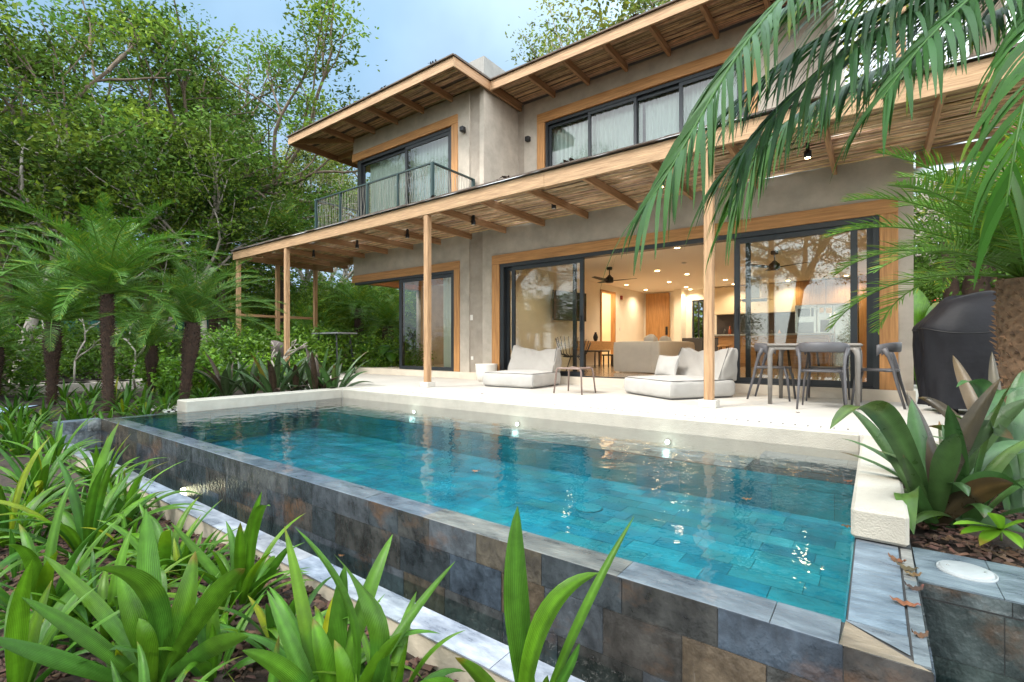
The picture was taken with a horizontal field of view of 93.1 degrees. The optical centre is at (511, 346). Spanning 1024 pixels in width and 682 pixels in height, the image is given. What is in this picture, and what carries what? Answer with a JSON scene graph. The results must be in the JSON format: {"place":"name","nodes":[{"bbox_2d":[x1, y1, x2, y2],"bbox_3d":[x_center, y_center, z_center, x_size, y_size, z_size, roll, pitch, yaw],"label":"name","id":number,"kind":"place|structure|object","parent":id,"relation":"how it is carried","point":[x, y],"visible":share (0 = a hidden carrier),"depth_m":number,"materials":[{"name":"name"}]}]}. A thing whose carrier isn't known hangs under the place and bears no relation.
{"place":"outdoors","nodes":[
{"label":"outdoors","id":0,"kind":"place"},
{"bbox_2d":[2,370,200,394],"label":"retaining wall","id":1,"kind":"structure","parent":0,"point":[73,386],"depth_m":11.82,"materials":[{"name":"stone"}]},
{"bbox_2d":[0,360,915,406],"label":"ground","id":2,"kind":"structure","parent":0,"point":[39,399],"depth_m":10.92,"materials":[{"name":"soil"}]},
{"bbox_2d":[0,317,67,395],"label":"shrub","id":3,"kind":"object","parent":2,"relation":"on","point":[17,372],"visible":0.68,"depth_m":10.13,"materials":[{"name":"green plant"}]},
{"bbox_2d":[0,280,75,395],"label":"garden palm","id":4,"kind":"object","parent":2,"relation":"on","point":[7,339],"visible":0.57,"depth_m":9.59,"materials":[{"name":"green plant"}]},
{"bbox_2d":[31,313,138,378],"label":"shrub","id":5,"kind":"object","parent":2,"relation":"on","point":[86,360],"visible":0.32,"depth_m":15.39,"materials":[{"name":"green plant"}]},
{"bbox_2d":[0,96,172,375],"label":"slender tree","id":6,"kind":"object","parent":2,"relation":"on","point":[16,248],"visible":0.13,"depth_m":14.47,"materials":[{"name":"green plant"}]},
{"bbox_2d":[0,0,228,382],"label":"broadleaf tree","id":7,"kind":"object","parent":2,"relation":"on","point":[27,62],"visible":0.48,"depth_m":13.64,"materials":[{"name":"green plant"}]},
{"bbox_2d":[0,72,230,383],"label":"slender tree","id":8,"kind":"object","parent":2,"relation":"on","point":[62,148],"visible":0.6,"depth_m":12.32,"materials":[{"name":"green plant"}]},
{"bbox_2d":[78,322,182,379],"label":"shrub","id":9,"kind":"object","parent":2,"relation":"on","point":[127,356],"visible":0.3,"depth_m":14.09,"materials":[{"name":"green plant"}]},
{"bbox_2d":[0,0,311,356],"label":"broadleaf tree","id":10,"kind":"object","parent":2,"relation":"on","point":[151,90],"visible":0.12,"depth_m":17.66,"materials":[{"name":"green plant"}]},
{"bbox_2d":[0,134,312,354],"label":"slender tree","id":11,"kind":"object","parent":2,"relation":"on","point":[276,232],"visible":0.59,"depth_m":14.13,"materials":[{"name":"green plant"}]},
{"bbox_2d":[32,98,317,348],"bbox_3d":[-10.345,-2.942,15.817,7.098,8.168,8.496,0,0,-11],"label":"slender tree","id":12,"kind":"object","parent":2,"relation":"on","point":[212,149],"visible":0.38,"depth_m":14.32,"materials":[{"name":"green plant"}]},
{"bbox_2d":[0,0,386,338],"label":"broadleaf tree","id":13,"kind":"object","parent":2,"relation":"on","point":[227,100],"visible":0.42,"depth_m":17.59,"materials":[{"name":"green plant"}]},
{"bbox_2d":[134,155,285,334],"bbox_3d":[-10.417,-2.642,16.957,4.612,7.524,4.495,0,0,17],"label":"tree","id":14,"kind":"object","parent":2,"relation":"on","point":[237,193],"visible":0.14,"depth_m":16.75,"materials":[{"name":"green plant"}]},
{"bbox_2d":[196,320,301,385],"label":"shrub","id":15,"kind":"object","parent":2,"relation":"on","point":[247,350],"visible":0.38,"depth_m":12.27,"materials":[{"name":"green plant"}]},
{"bbox_2d":[219,270,332,337],"bbox_3d":[-9.837,-1.345,20.948,5.566,5.242,5.472,0,0,24],"label":"tall bush","id":16,"kind":"object","parent":2,"relation":"on","point":[266,294],"visible":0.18,"depth_m":19.89,"materials":[{"name":"green plant"}]},
{"bbox_2d":[233,192,327,338],"bbox_3d":[-8.032,-2.143,16.965,3.407,6.526,3.278,0,0,-8],"label":"tree","id":17,"kind":"object","parent":2,"relation":"on","point":[288,207],"visible":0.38,"depth_m":16.80,"materials":[{"name":"green plant"}]},
{"bbox_2d":[195,135,370,353],"bbox_3d":[-10.532,-5.049,25.863,12.310,12.402,11.753,0,0,-11],"label":"yellow green tree","id":18,"kind":"object","parent":2,"relation":"on","point":[309,275],"visible":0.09,"depth_m":24.42,"materials":[{"name":"green plant"}]},
{"bbox_2d":[256,301,347,342],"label":"garden palm","id":19,"kind":"object","parent":2,"relation":"on","point":[304,324],"visible":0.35,"depth_m":15.97,"materials":[{"name":"green plant"}]},
{"bbox_2d":[256,320,367,374],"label":"shrub","id":20,"kind":"object","parent":2,"relation":"on","point":[322,346],"visible":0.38,"depth_m":12.98,"materials":[{"name":"green plant"}]},
{"bbox_2d":[247,143,414,293],"bbox_3d":[-12.845,-6.153,33.841,13.857,14.621,14.513,0,0,-18],"label":"yellow green tree","id":21,"kind":"object","parent":2,"relation":"on","point":[350,273],"visible":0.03,"depth_m":31.17,"materials":[{"name":"green plant"}]},
{"bbox_2d":[290,273,381,356],"bbox_3d":[-6.821,-0.940,18.933,4.687,4.414,4.608,0,0,-19],"label":"tall bush","id":22,"kind":"object","parent":2,"relation":"on","point":[348,323],"visible":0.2,"depth_m":18.03,"materials":[{"name":"green plant"}]},
{"bbox_2d":[307,269,405,342],"bbox_3d":[-5.589,-1.022,17.512,3.621,4.084,3.552,0,0,-22],"label":"garden palm","id":23,"kind":"object","parent":2,"relation":"on","point":[352,296],"visible":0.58,"depth_m":17.32,"materials":[{"name":"green plant"}]},
{"bbox_2d":[316,328,397,373],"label":"shrub","id":24,"kind":"object","parent":2,"relation":"on","point":[367,356],"visible":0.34,"depth_m":13.70,"materials":[{"name":"green plant"}]},
{"bbox_2d":[342,286,415,364],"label":"tall bush","id":25,"kind":"object","parent":2,"relation":"on","point":[411,302],"visible":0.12,"depth_m":19.98,"materials":[{"name":"green plant"}]},
{"bbox_2d":[505,0,701,337],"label":"yellow green tree","id":26,"kind":"object","parent":2,"relation":"on","point":[582,30],"visible":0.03,"depth_m":25.96,"materials":[{"name":"green plant"}]},
{"bbox_2d":[558,0,1005,337],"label":"yellow green tree","id":27,"kind":"object","parent":2,"relation":"on","point":[635,7],"visible":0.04,"depth_m":18.70,"materials":[{"name":"green plant"}]},
{"bbox_2d":[0,381,916,681],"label":"ground","id":28,"kind":"structure","parent":0,"point":[260,671],"depth_m":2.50,"materials":[{"name":"soil"}]},
{"bbox_2d":[0,404,59,454],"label":"lily clump","id":29,"kind":"object","parent":28,"relation":"on","point":[15,449],"visible":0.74,"depth_m":5.41,"materials":[{"name":"green plant"}]},
{"bbox_2d":[1,414,101,465],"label":"lily clump","id":30,"kind":"object","parent":28,"relation":"on","point":[61,444],"visible":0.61,"depth_m":5.05,"materials":[{"name":"green plant"}]},
{"bbox_2d":[0,437,112,547],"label":"lily clump","id":31,"kind":"object","parent":28,"relation":"on","point":[33,504],"visible":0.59,"depth_m":3.01,"materials":[{"name":"green plant"}]},
{"bbox_2d":[0,430,128,500],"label":"lily clump","id":32,"kind":"object","parent":28,"relation":"on","point":[41,477],"visible":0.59,"depth_m":3.81,"materials":[{"name":"green plant"}]},
{"bbox_2d":[4,559,137,681],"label":"lily clump","id":33,"kind":"object","parent":28,"relation":"on","point":[19,626],"visible":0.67,"depth_m":1.67,"materials":[{"name":"green plant"}]},
{"bbox_2d":[0,234,148,404],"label":"date palm","id":34,"kind":"object","parent":28,"relation":"on","point":[52,331],"visible":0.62,"depth_m":8.42,"materials":[{"name":"green plant"}]},
{"bbox_2d":[0,479,159,625],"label":"lily clump","id":35,"kind":"object","parent":28,"relation":"on","point":[42,576],"visible":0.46,"depth_m":2.15,"materials":[{"name":"green plant"}]},
{"bbox_2d":[19,435,162,489],"bbox_3d":[-3.535,0.992,4.114,0.822,0.483,0.797,0,0,13],"label":"lily clump","id":36,"kind":"object","parent":28,"relation":"on","point":[82,471],"visible":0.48,"depth_m":4.13,"materials":[{"name":"green plant"}]},
{"bbox_2d":[0,526,198,652],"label":"lily clump","id":37,"kind":"object","parent":28,"relation":"on","point":[107,590],"visible":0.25,"depth_m":2.06,"materials":[{"name":"green plant"}]},
{"bbox_2d":[0,421,205,577],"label":"lily clump","id":38,"kind":"object","parent":28,"relation":"on","point":[74,534],"visible":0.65,"depth_m":2.78,"materials":[{"name":"green plant"}]},
{"bbox_2d":[0,191,230,412],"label":"date palm","id":39,"kind":"object","parent":28,"relation":"on","point":[107,266],"visible":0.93,"depth_m":7.13,"materials":[{"name":"green plant"}]},
{"bbox_2d":[34,459,200,526],"bbox_3d":[-2.636,1.004,3.267,0.815,0.459,0.842,0,0,37],"label":"lily clump","id":40,"kind":"object","parent":28,"relation":"on","point":[133,489],"visible":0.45,"depth_m":3.29,"materials":[{"name":"green plant"}]},
{"bbox_2d":[0,508,248,681],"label":"lily clump","id":41,"kind":"object","parent":28,"relation":"on","point":[152,622],"visible":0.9,"depth_m":1.67,"materials":[{"name":"green plant"}]},
{"bbox_2d":[70,293,224,394],"bbox_3d":[-7.302,-0.052,9.924,2.657,2.104,2.534,0,0,37],"label":"date palm","id":42,"kind":"object","parent":28,"relation":"on","point":[151,359],"visible":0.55,"depth_m":9.80,"materials":[{"name":"green plant"}]},
{"bbox_2d":[82,497,228,577],"bbox_3d":[-1.805,1.033,2.487,0.657,0.403,0.646,0,0,-9],"label":"lily clump","id":43,"kind":"object","parent":28,"relation":"on","point":[164,540],"visible":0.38,"depth_m":2.53,"materials":[{"name":"green plant"}]},
{"bbox_2d":[67,236,287,398],"bbox_3d":[-5.236,-0.326,8.018,2.850,2.671,2.865,0,0,-3],"label":"date palm","id":44,"kind":"object","parent":28,"relation":"on","point":[191,307],"visible":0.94,"depth_m":7.90,"materials":[{"name":"green plant"}]},
{"bbox_2d":[111,642,243,681],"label":"bed lily","id":45,"kind":"object","parent":28,"relation":"on","point":[143,672],"visible":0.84,"depth_m":1.55,"materials":[{"name":"green plant"}]},
{"bbox_2d":[143,346,228,398],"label":"shrub","id":46,"kind":"object","parent":28,"relation":"on","point":[169,376],"visible":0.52,"depth_m":9.49,"materials":[{"name":"green plant"}]},
{"bbox_2d":[159,590,265,681],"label":"lily clump","id":47,"kind":"object","parent":28,"relation":"on","point":[211,628],"visible":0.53,"depth_m":1.82,"materials":[{"name":"green plant"}]},
{"bbox_2d":[193,352,252,395],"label":"crinum plant","id":48,"kind":"object","parent":28,"relation":"on","point":[223,386],"visible":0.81,"depth_m":8.89,"materials":[{"name":"green plant"}]},
{"bbox_2d":[171,492,286,599],"bbox_3d":[-1.314,0.954,2.197,0.567,0.545,0.225,0,0,-5],"label":"lily clump","id":49,"kind":"object","parent":28,"relation":"on","point":[245,548],"visible":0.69,"depth_m":2.27,"materials":[{"name":"green plant"}]},
{"bbox_2d":[162,514,309,607],"bbox_3d":[-1.312,1.038,2.315,0.682,0.391,0.647,0,0,-22],"label":"lily clump","id":50,"kind":"object","parent":28,"relation":"on","point":[257,571],"visible":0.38,"depth_m":2.23,"materials":[{"name":"green plant"}]},
{"bbox_2d":[232,347,312,392],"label":"crinum plant","id":51,"kind":"object","parent":28,"relation":"on","point":[270,379],"visible":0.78,"depth_m":8.21,"materials":[{"name":"green plant"}]},
{"bbox_2d":[177,385,384,411],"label":"coping wall","id":52,"kind":"structure","parent":28,"relation":"on","point":[202,404],"depth_m":7.15,"materials":[{"name":"white stone"}]},
{"bbox_2d":[218,577,366,651],"bbox_3d":[-0.879,1.074,1.939,0.576,0.318,0.565,0,0,37],"label":"lily clump","id":53,"kind":"object","parent":28,"relation":"on","point":[265,616],"visible":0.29,"depth_m":1.90,"materials":[{"name":"green plant"}]},
{"bbox_2d":[281,345,349,389],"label":"crinum plant","id":54,"kind":"object","parent":28,"relation":"on","point":[312,369],"visible":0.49,"depth_m":8.65,"materials":[{"name":"green plant"}]},
{"bbox_2d":[61,443,584,681],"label":"catch basin","id":55,"kind":"object","parent":28,"relation":"on","point":[490,656],"visible":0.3,"depth_m":2.07,"materials":[{"name":"stone"}]},
{"bbox_2d":[305,348,372,387],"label":"crinum plant","id":56,"kind":"object","parent":28,"relation":"on","point":[348,378],"visible":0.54,"depth_m":8.78,"materials":[{"name":"green plant"}]},
{"bbox_2d":[244,587,439,681],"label":"lily clump","id":57,"kind":"object","parent":28,"relation":"on","point":[269,642],"visible":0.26,"depth_m":1.74,"materials":[{"name":"green plant"}]},
{"bbox_2d":[242,526,453,681],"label":"lily clump","id":58,"kind":"object","parent":28,"relation":"on","point":[337,649],"visible":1,"depth_m":1.49,"materials":[{"name":"green plant"}]},
{"bbox_2d":[316,591,465,681],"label":"lily clump","id":59,"kind":"object","parent":28,"relation":"on","point":[395,673],"visible":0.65,"depth_m":1.68,"materials":[{"name":"green plant"}]},
{"bbox_2d":[368,331,437,366],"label":"shrub","id":60,"kind":"object","parent":28,"relation":"on","point":[409,360],"visible":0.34,"depth_m":14.13,"materials":[{"name":"green plant"}]},
{"bbox_2d":[52,404,935,681],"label":"swimming pool","id":61,"kind":"structure","parent":28,"relation":"in","point":[781,575],"depth_m":3.07,"materials":[{"name":"liquid"}]},
{"bbox_2d":[103,397,857,459],"bbox_3d":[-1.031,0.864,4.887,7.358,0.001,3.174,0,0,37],"label":"wall","id":62,"kind":"structure","parent":61,"relation":"in","point":[336,406],"depth_m":5.83,"materials":[{"name":"white stone"}]},
{"bbox_2d":[851,435,908,546],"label":"coping block","id":63,"kind":"structure","parent":61,"relation":"on","point":[879,512],"depth_m":2.21,"materials":[{"name":"white stone"}]},
{"bbox_2d":[455,506,633,681],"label":"lily clump","id":64,"kind":"object","parent":28,"relation":"on","point":[526,637],"visible":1,"depth_m":1.50,"materials":[{"name":"green plant"}]},
{"bbox_2d":[232,372,967,445],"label":"terrace","id":65,"kind":"structure","parent":28,"relation":"on","point":[815,413],"depth_m":6.26,"materials":[{"name":"stone"}]},
{"bbox_2d":[336,288,415,342],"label":"garden palm","id":66,"kind":"object","parent":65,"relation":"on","point":[388,317],"visible":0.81,"depth_m":15.74,"materials":[{"name":"green plant"}]},
{"bbox_2d":[483,345,561,387],"bbox_3d":[0.209,0.354,8.983,1.073,0.774,1.147,0,0,33],"label":"floor lounger","id":67,"kind":"object","parent":65,"relation":"on","point":[529,368],"visible":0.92,"depth_m":8.92,"materials":[{"name":"white fabric"}]},
{"bbox_2d":[286,0,915,402],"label":"villa","id":68,"kind":"object","parent":65,"relation":"on","point":[508,282],"visible":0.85,"depth_m":10.34,"materials":[{"name":"paint"}]},
{"bbox_2d":[370,136,447,212],"bbox_3d":[-2.614,-4.095,12.436,3.306,2.870,0.070,0,0,37],"label":"curtain","id":69,"kind":"object","parent":68,"relation":"hanging from","point":[436,151],"visible":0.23,"depth_m":12.37,"materials":[{"name":"fabric"}]},
{"bbox_2d":[400,273,451,370],"bbox_3d":[-2.088,-0.570,11.782,1.880,2.260,0.045,0,0,37],"label":"sliding door","id":70,"kind":"structure","parent":68,"relation":"in","point":[402,281],"depth_m":12.06,"materials":[{"name":"black metal"}]},
{"bbox_2d":[405,131,449,203],"bbox_3d":[-2.042,-3.825,11.728,1.580,2.370,0.045,0,0,37],"label":"upper window","id":71,"kind":"structure","parent":68,"relation":"in","point":[445,134],"depth_m":11.89,"materials":[{"name":"black metal"}]},
{"bbox_2d":[443,277,450,366],"bbox_3d":[-1.450,-0.665,11.651,0.612,2.430,0.066,0,0,37],"label":"curtain","id":72,"kind":"object","parent":68,"relation":"hanging from","point":[447,315],"visible":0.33,"depth_m":11.72,"materials":[{"name":"fabric"}]},
{"bbox_2d":[507,263,576,370],"bbox_3d":[0.572,-0.562,9.862,1.680,2.235,0.045,0,0,37],"label":"sliding door","id":73,"kind":"structure","parent":68,"relation":"in","point":[509,270],"depth_m":9.37,"materials":[{"name":"black metal"}]},
{"bbox_2d":[512,258,584,375],"bbox_3d":[0.671,-0.562,9.678,1.700,2.235,0.090,0,0,37],"label":"sliding door","id":74,"kind":"structure","parent":68,"relation":"in","point":[580,260],"depth_m":9.29,"materials":[{"name":"black metal"}]},
{"bbox_2d":[552,290,585,321],"bbox_3d":[1.454,-1.090,13.205,1.328,0.780,0.360,0,0,-41],"label":"television","id":75,"kind":"object","parent":68,"relation":"attached to","point":[562,305],"visible":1,"depth_m":12.91,"materials":[{"name":"black glass"}]},
{"bbox_2d":[552,101,642,165],"bbox_3d":[1.640,-4.130,10.820,2.651,2.800,0.069,0,0,37],"label":"curtain","id":76,"kind":"object","parent":68,"relation":"hanging from","point":[612,128],"visible":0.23,"depth_m":10.62,"materials":[{"name":"fabric"}]},
{"bbox_2d":[613,341,694,372],"bbox_3d":[3.368,0.220,11.324,1.051,0.700,2.471,0,0,37],"label":"sofa","id":77,"kind":"object","parent":68,"relation":"on","point":[636,356],"visible":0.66,"depth_m":10.38,"materials":[{"name":"fabric"}]},
{"bbox_2d":[646,293,669,340],"bbox_3d":[5.339,-0.698,17.802,0.880,2.524,0.090,0,0,37],"label":"front door","id":78,"kind":"structure","parent":68,"relation":"in","point":[657,304],"depth_m":17.77,"materials":[{"name":"brown wood"}]},
{"bbox_2d":[646,70,736,140],"bbox_3d":[3.524,-4.130,9.432,1.930,2.800,0.070,0,0,37],"label":"curtain","id":79,"kind":"object","parent":68,"relation":"hanging from","point":[662,115],"visible":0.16,"depth_m":9.68,"materials":[{"name":"fabric"}]},
{"bbox_2d":[715,276,866,366],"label":"kitchen cabinets","id":80,"kind":"object","parent":68,"relation":"on","point":[775,315],"visible":0.48,"depth_m":15.15,"materials":[{"name":"beige paint"}]},
{"bbox_2d":[734,224,857,386],"bbox_3d":[4.099,-0.562,7.107,1.570,2.235,0.090,0,0,37],"label":"sliding door","id":81,"kind":"structure","parent":68,"relation":"in","point":[854,233],"depth_m":7.02,"materials":[{"name":"black metal"}]},
{"bbox_2d":[795,305,816,332],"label":"oven tower","id":82,"kind":"structure","parent":68,"relation":"on","point":[805,318],"depth_m":14.47,"materials":[{"name":"silver metal"}]},
{"bbox_2d":[745,223,872,387],"bbox_3d":[4.280,-0.562,7.081,1.590,2.235,0.045,0,0,37],"label":"sliding door","id":83,"kind":"structure","parent":68,"relation":"in","point":[869,383],"depth_m":6.64,"materials":[{"name":"black metal"}]},
{"bbox_2d":[817,304,858,366],"bbox_3d":[9.547,-0.328,14.213,0.980,1.784,0.702,0,0,37],"label":"fridge","id":84,"kind":"object","parent":68,"relation":"on","point":[840,329],"visible":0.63,"depth_m":14.00,"materials":[{"name":"silver metal"}]},
{"bbox_2d":[343,388,859,460],"bbox_3d":[0.018,0.964,6.157,7.160,0.493,0.128,0,0,37],"label":"deck edging","id":85,"kind":"object","parent":65,"relation":"on","point":[819,442],"visible":0.38,"depth_m":4.98,"materials":[{"name":"white stone"}]},
{"bbox_2d":[230,42,1023,407],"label":"pergola","id":86,"kind":"object","parent":65,"relation":"on","point":[946,122],"visible":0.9,"depth_m":7.09,"materials":[{"name":"brown wood"}]},
{"bbox_2d":[315,161,474,227],"bbox_3d":[-2.901,-3.155,11.482,4.240,1.101,1.290,0,0,37],"label":"balcony railing","id":87,"kind":"object","parent":86,"relation":"on","point":[397,175],"visible":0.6,"depth_m":10.62,"materials":[{"name":"metal"}]},
{"bbox_2d":[624,347,737,398],"bbox_3d":[2.486,0.375,7.219,1.219,0.733,1.134,0,0,-20],"label":"floor lounger","id":88,"kind":"object","parent":65,"relation":"on","point":[686,381],"visible":0.9,"depth_m":6.88,"materials":[{"name":"white fabric"}]},
{"bbox_2d":[746,343,795,401],"bbox_3d":[3.580,0.334,6.691,0.535,0.778,0.537,0,0,39],"label":"dining chair","id":89,"kind":"object","parent":65,"relation":"on","point":[761,348],"visible":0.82,"depth_m":6.62,"materials":[{"name":"grey plastic"}]},
{"bbox_2d":[767,343,862,409],"bbox_3d":[3.873,0.340,6.189,0.970,0.760,0.950,0,0,37],"label":"dining table","id":90,"kind":"object","parent":65,"relation":"on","point":[855,349],"visible":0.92,"depth_m":6.05,"materials":[{"name":"beige plastic"}]},
{"bbox_2d":[795,342,849,408],"bbox_3d":[3.620,0.334,5.659,0.537,0.778,0.534,0,0,35],"label":"dining chair","id":91,"kind":"object","parent":65,"relation":"on","point":[823,347],"visible":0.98,"depth_m":5.53,"materials":[{"name":"grey plastic"}]},
{"bbox_2d":[850,342,907,408],"bbox_3d":[4.483,0.334,5.910,0.534,0.778,0.537,0,0,43],"label":"dining chair","id":92,"kind":"object","parent":65,"relation":"on","point":[887,350],"visible":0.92,"depth_m":5.70,"materials":[{"name":"grey plastic"}]},
{"bbox_2d":[912,290,1000,412],"bbox_3d":[5.147,0.012,5.140,1.379,1.416,0.740,0,0,25],"label":"covered grill","id":93,"kind":"object","parent":65,"relation":"on","point":[947,329],"visible":0.69,"depth_m":5.07,"materials":[{"name":"black fabric"}]},
{"bbox_2d":[822,165,1023,303],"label":"dark trunk tree","id":94,"kind":"object","parent":28,"relation":"on","point":[966,286],"visible":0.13,"depth_m":10.55,"materials":[{"name":"green plant"}]},
{"bbox_2d":[837,0,1013,290],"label":"palm tree","id":95,"kind":"object","parent":28,"relation":"on","point":[991,46],"visible":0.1,"depth_m":11.37,"materials":[{"name":"green plant"}]},
{"bbox_2d":[903,484,1023,567],"bbox_3d":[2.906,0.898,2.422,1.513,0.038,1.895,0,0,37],"label":"bark mulch","id":96,"kind":"object","parent":28,"relation":"on","point":[984,551],"visible":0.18,"depth_m":2.20,"materials":[{"name":"brown wood"}]},
{"bbox_2d":[601,0,1023,289],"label":"overhanging palm","id":97,"kind":"object","parent":96,"relation":"on","point":[930,42],"visible":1,"depth_m":1.26,"materials":[{"name":"green plant"}]},
{"bbox_2d":[821,113,1023,402],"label":"fibre palm","id":98,"kind":"object","parent":96,"relation":"on","point":[1003,253],"visible":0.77,"depth_m":3.59,"materials":[{"name":"green plant"}]},
{"bbox_2d":[830,378,1023,533],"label":"crinum","id":99,"kind":"object","parent":96,"relation":"on","point":[926,468],"visible":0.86,"depth_m":2.42,"materials":[{"name":"green plant"}]},
{"bbox_2d":[842,382,1023,523],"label":"crinum plant","id":100,"kind":"object","parent":96,"relation":"on","point":[997,463],"visible":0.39,"depth_m":2.42,"materials":[{"name":"green plant"}]},
{"bbox_2d":[919,353,1023,518],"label":"crinum","id":101,"kind":"object","parent":96,"relation":"on","point":[972,391],"visible":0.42,"depth_m":2.94,"materials":[{"name":"green plant"}]},
{"bbox_2d":[954,512,1023,548],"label":"seedling","id":102,"kind":"object","parent":96,"relation":"on","point":[987,534],"visible":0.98,"depth_m":2.12,"materials":[{"name":"green plant"}]},
{"bbox_2d":[912,547,1023,681],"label":"planter wall","id":103,"kind":"structure","parent":28,"relation":"on","point":[976,631],"depth_m":1.77,"materials":[{"name":"stone"}]},
{"bbox_2d":[936,560,998,582],"bbox_3d":[1.786,0.881,1.907,0.180,0.021,0.180,0,0,37],"label":"skimmer lid","id":104,"kind":"object","parent":103,"relation":"on","point":[967,571],"visible":1,"depth_m":1.88,"materials":[{"name":"white plastic"}]},
{"bbox_2d":[0,0,1023,411],"label":"sky","id":105,"kind":"structure","parent":0,"point":[412,34],"materials":[{"name":"blue"}]},
{"bbox_2d":[715,333,833,367],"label":"kitchen island","id":106,"kind":"structure","parent":0,"point":[728,339],"depth_m":13.22,"materials":[{"name":"brown wood"}]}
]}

